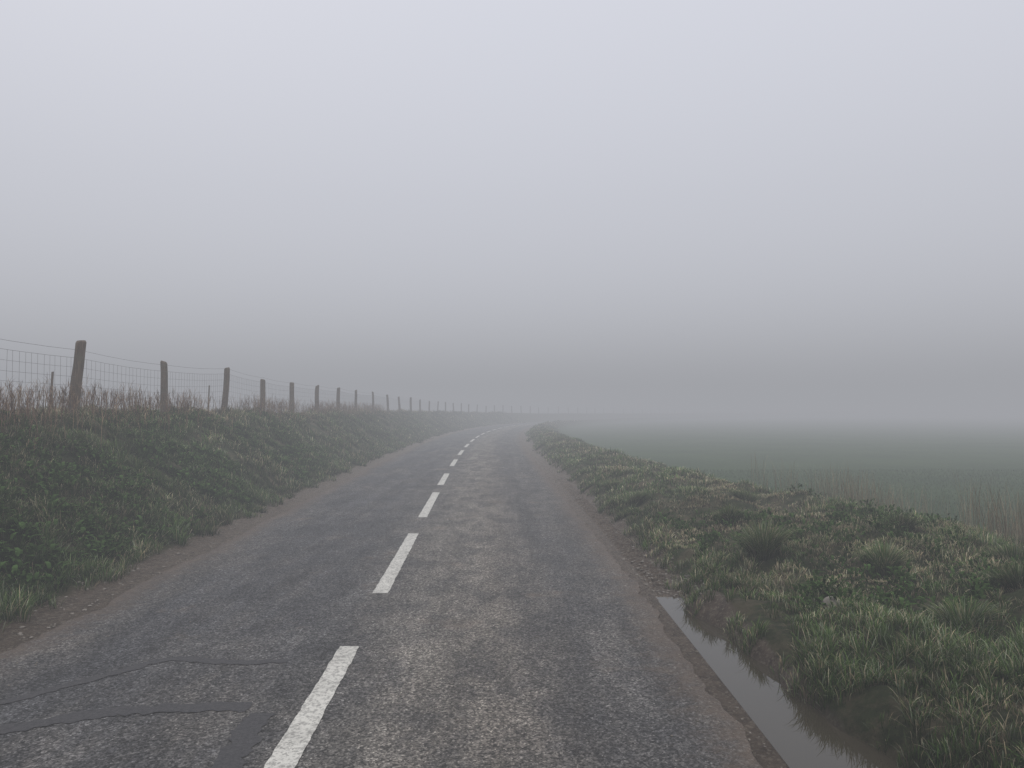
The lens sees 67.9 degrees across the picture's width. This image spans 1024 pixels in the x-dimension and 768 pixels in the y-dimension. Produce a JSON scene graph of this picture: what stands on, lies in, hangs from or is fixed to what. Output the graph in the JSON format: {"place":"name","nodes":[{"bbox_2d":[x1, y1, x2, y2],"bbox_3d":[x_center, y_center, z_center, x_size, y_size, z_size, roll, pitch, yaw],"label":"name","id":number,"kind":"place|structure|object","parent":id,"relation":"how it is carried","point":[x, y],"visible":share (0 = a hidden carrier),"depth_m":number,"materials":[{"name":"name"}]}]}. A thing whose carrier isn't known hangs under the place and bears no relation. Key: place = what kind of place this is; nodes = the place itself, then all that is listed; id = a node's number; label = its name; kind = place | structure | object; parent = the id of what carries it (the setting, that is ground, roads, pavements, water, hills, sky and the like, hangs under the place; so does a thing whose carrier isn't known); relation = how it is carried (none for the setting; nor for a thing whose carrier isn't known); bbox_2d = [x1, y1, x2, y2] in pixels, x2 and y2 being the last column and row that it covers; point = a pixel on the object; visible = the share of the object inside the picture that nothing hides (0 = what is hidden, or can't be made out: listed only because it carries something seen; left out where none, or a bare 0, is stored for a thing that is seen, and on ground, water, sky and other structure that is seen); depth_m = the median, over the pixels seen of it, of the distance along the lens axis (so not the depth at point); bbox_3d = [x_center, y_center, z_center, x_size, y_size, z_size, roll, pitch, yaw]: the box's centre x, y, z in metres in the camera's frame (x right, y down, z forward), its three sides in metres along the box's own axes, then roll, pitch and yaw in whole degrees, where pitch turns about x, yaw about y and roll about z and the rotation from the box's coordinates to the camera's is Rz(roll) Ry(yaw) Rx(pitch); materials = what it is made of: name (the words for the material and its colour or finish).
{"place":"outdoors","nodes":[
{"label":"outdoors","id":0,"kind":"place"},
{"bbox_2d":[0,421,762,767],"bbox_3d":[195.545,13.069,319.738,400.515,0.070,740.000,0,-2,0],"label":"road","id":1,"kind":"structure","parent":0,"point":[494,627],"depth_m":5.46,"materials":[{"name":"grey asphalt"}]},
{"bbox_2d":[0,701,252,733],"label":"tar seam","id":2,"kind":"object","parent":1,"relation":"on","point":[76,716],"visible":1,"depth_m":4.29,"materials":[{"name":"black asphalt"}]},
{"bbox_2d":[0,656,288,703],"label":"tar seam","id":3,"kind":"object","parent":1,"relation":"on","point":[33,694],"visible":1,"depth_m":5.07,"materials":[{"name":"black asphalt"}]},
{"bbox_2d":[210,713,274,767],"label":"tar seam","id":4,"kind":"object","parent":1,"relation":"on","point":[244,738],"visible":1,"depth_m":3.90,"materials":[{"name":"black asphalt"}]},
{"bbox_2d":[264,424,522,767],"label":"road marking","id":5,"kind":"object","parent":1,"relation":"on","point":[291,746],"visible":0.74,"depth_m":4.60,"materials":[{"name":"paint"}]},
{"bbox_2d":[0,410,1023,767],"bbox_3d":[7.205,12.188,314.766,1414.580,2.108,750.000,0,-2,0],"label":"ground","id":6,"kind":"structure","parent":0,"point":[874,442],"depth_m":12.49,"materials":[{"name":"green plant"}]},
{"bbox_2d":[50,371,53,409],"bbox_3d":[-9.582,0.319,15.799,0.096,1.160,0.052,0,-2,0],"label":"wooden stake","id":7,"kind":"object","parent":6,"relation":"on","point":[52,379],"visible":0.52,"depth_m":15.79,"materials":[{"name":"brown wood"}]},
{"bbox_2d":[0,405,334,593],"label":"nettle patch","id":8,"kind":"object","parent":6,"relation":"on","point":[89,522],"visible":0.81,"depth_m":9.77,"materials":[{"name":"green plant"}]},
{"bbox_2d":[0,374,388,449],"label":"dry weed stalks","id":9,"kind":"object","parent":6,"relation":"on","point":[49,401],"visible":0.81,"depth_m":13.20,"materials":[{"name":"brown plant"}]},
{"bbox_2d":[0,402,525,632],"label":"grass bank","id":10,"kind":"structure","parent":6,"relation":"on","point":[141,467],"depth_m":11.34,"materials":[{"name":"green plant"}]},
{"bbox_2d":[0,339,682,414],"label":"wire fence","id":11,"kind":"object","parent":6,"relation":"on","point":[78,368],"visible":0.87,"depth_m":15.70,"materials":[{"name":"grey wood"}]},
{"bbox_2d":[1,476,781,767],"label":"gravel","id":12,"kind":"structure","parent":6,"relation":"on","point":[183,554],"depth_m":7.90,"materials":[{"name":"gravel"}]},
{"bbox_2d":[599,478,619,490],"bbox_3d":[1.942,1.974,14.940,0.620,0.303,0.601,0,-2,0],"label":"grass tussock","id":13,"kind":"object","parent":6,"relation":"on","point":[608,484],"depth_m":14.89,"materials":[{"name":"green plant"}]},
{"bbox_2d":[624,490,650,507],"bbox_3d":[2.045,1.874,12.431,0.594,0.307,0.569,0,-2,0],"label":"grass tussock","id":14,"kind":"object","parent":6,"relation":"on","point":[636,497],"depth_m":12.39,"materials":[{"name":"green plant"}]},
{"bbox_2d":[711,503,749,524],"bbox_3d":[2.768,1.627,9.549,0.663,0.324,0.635,0,-2,0],"label":"grass tussock","id":15,"kind":"object","parent":6,"relation":"on","point":[729,512],"depth_m":9.46,"materials":[{"name":"green plant"}]},
{"bbox_2d":[727,485,761,505],"bbox_3d":[3.587,1.730,11.759,0.814,0.383,0.771,0,-2,0],"label":"grass tussock","id":16,"kind":"object","parent":6,"relation":"on","point":[743,495],"depth_m":11.68,"materials":[{"name":"green plant"}]},
{"bbox_2d":[723,517,801,560],"bbox_3d":[2.484,1.522,7.547,0.859,0.481,0.989,0,-2,0],"label":"grass tussock","id":17,"kind":"object","parent":6,"relation":"on","point":[764,543],"depth_m":7.47,"materials":[{"name":"green plant"}]},
{"bbox_2d":[524,420,1023,767],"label":"grass verge","id":18,"kind":"object","parent":6,"relation":"on","point":[942,645],"depth_m":5.64,"materials":[{"name":"green plant"}]},
{"bbox_2d":[657,597,903,767],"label":"puddle","id":19,"kind":"object","parent":6,"relation":"on","point":[797,732],"visible":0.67,"depth_m":4.43,"materials":[{"name":"grey liquid"}]},
{"bbox_2d":[822,596,841,607],"bbox_3d":[2.493,1.707,5.894,0.154,0.108,0.215,0,-2,0],"label":"stone","id":20,"kind":"object","parent":6,"relation":"on","point":[826,599],"visible":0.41,"depth_m":5.87,"materials":[{"name":"grey stone"}]},
{"bbox_2d":[651,483,1023,624],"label":"dock weeds","id":21,"kind":"object","parent":6,"relation":"on","point":[834,515],"visible":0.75,"depth_m":7.25,"materials":[{"name":"green plant"}]},
{"bbox_2d":[846,536,915,577],"bbox_3d":[3.430,1.592,7.035,0.755,0.376,0.736,0,-2,0],"label":"grass tussock","id":22,"kind":"object","parent":6,"relation":"on","point":[889,558],"depth_m":6.99,"materials":[{"name":"green plant"}]},
{"bbox_2d":[746,453,1023,546],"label":"dry reed stalks","id":23,"kind":"object","parent":6,"relation":"on","point":[1017,526],"visible":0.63,"depth_m":11.10,"materials":[{"name":"brown plant"}]},
{"bbox_2d":[864,506,929,533],"bbox_3d":[4.284,1.531,8.443,0.768,0.413,0.795,-1,-2,24],"label":"grass tussock","id":24,"kind":"object","parent":6,"relation":"on","point":[908,522],"depth_m":8.33,"materials":[{"name":"green plant"}]},
{"bbox_2d":[914,595,1006,637],"bbox_3d":[3.146,1.615,5.312,0.632,0.301,0.661,0,-2,0],"label":"grass tussock","id":25,"kind":"object","parent":6,"relation":"on","point":[965,612],"depth_m":5.28,"materials":[{"name":"green plant"}]},
{"bbox_2d":[965,556,1023,593],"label":"grass tussock","id":26,"kind":"object","parent":6,"relation":"on","point":[1014,574],"depth_m":5.81,"materials":[{"name":"green plant"}]},
{"bbox_2d":[978,540,1023,565],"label":"grass tussock","id":27,"kind":"object","parent":6,"relation":"on","point":[1006,553],"depth_m":6.97,"materials":[{"name":"green plant"}]},
{"bbox_2d":[0,0,1023,412],"label":"sky","id":28,"kind":"structure","parent":0,"point":[548,205],"materials":[{"name":"grey"}]},
{"bbox_2d":[658,461,1023,537],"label":"field grass","id":29,"kind":"structure","parent":0,"point":[955,474],"depth_m":21.01,"materials":[{"name":"green plant"}]}
]}

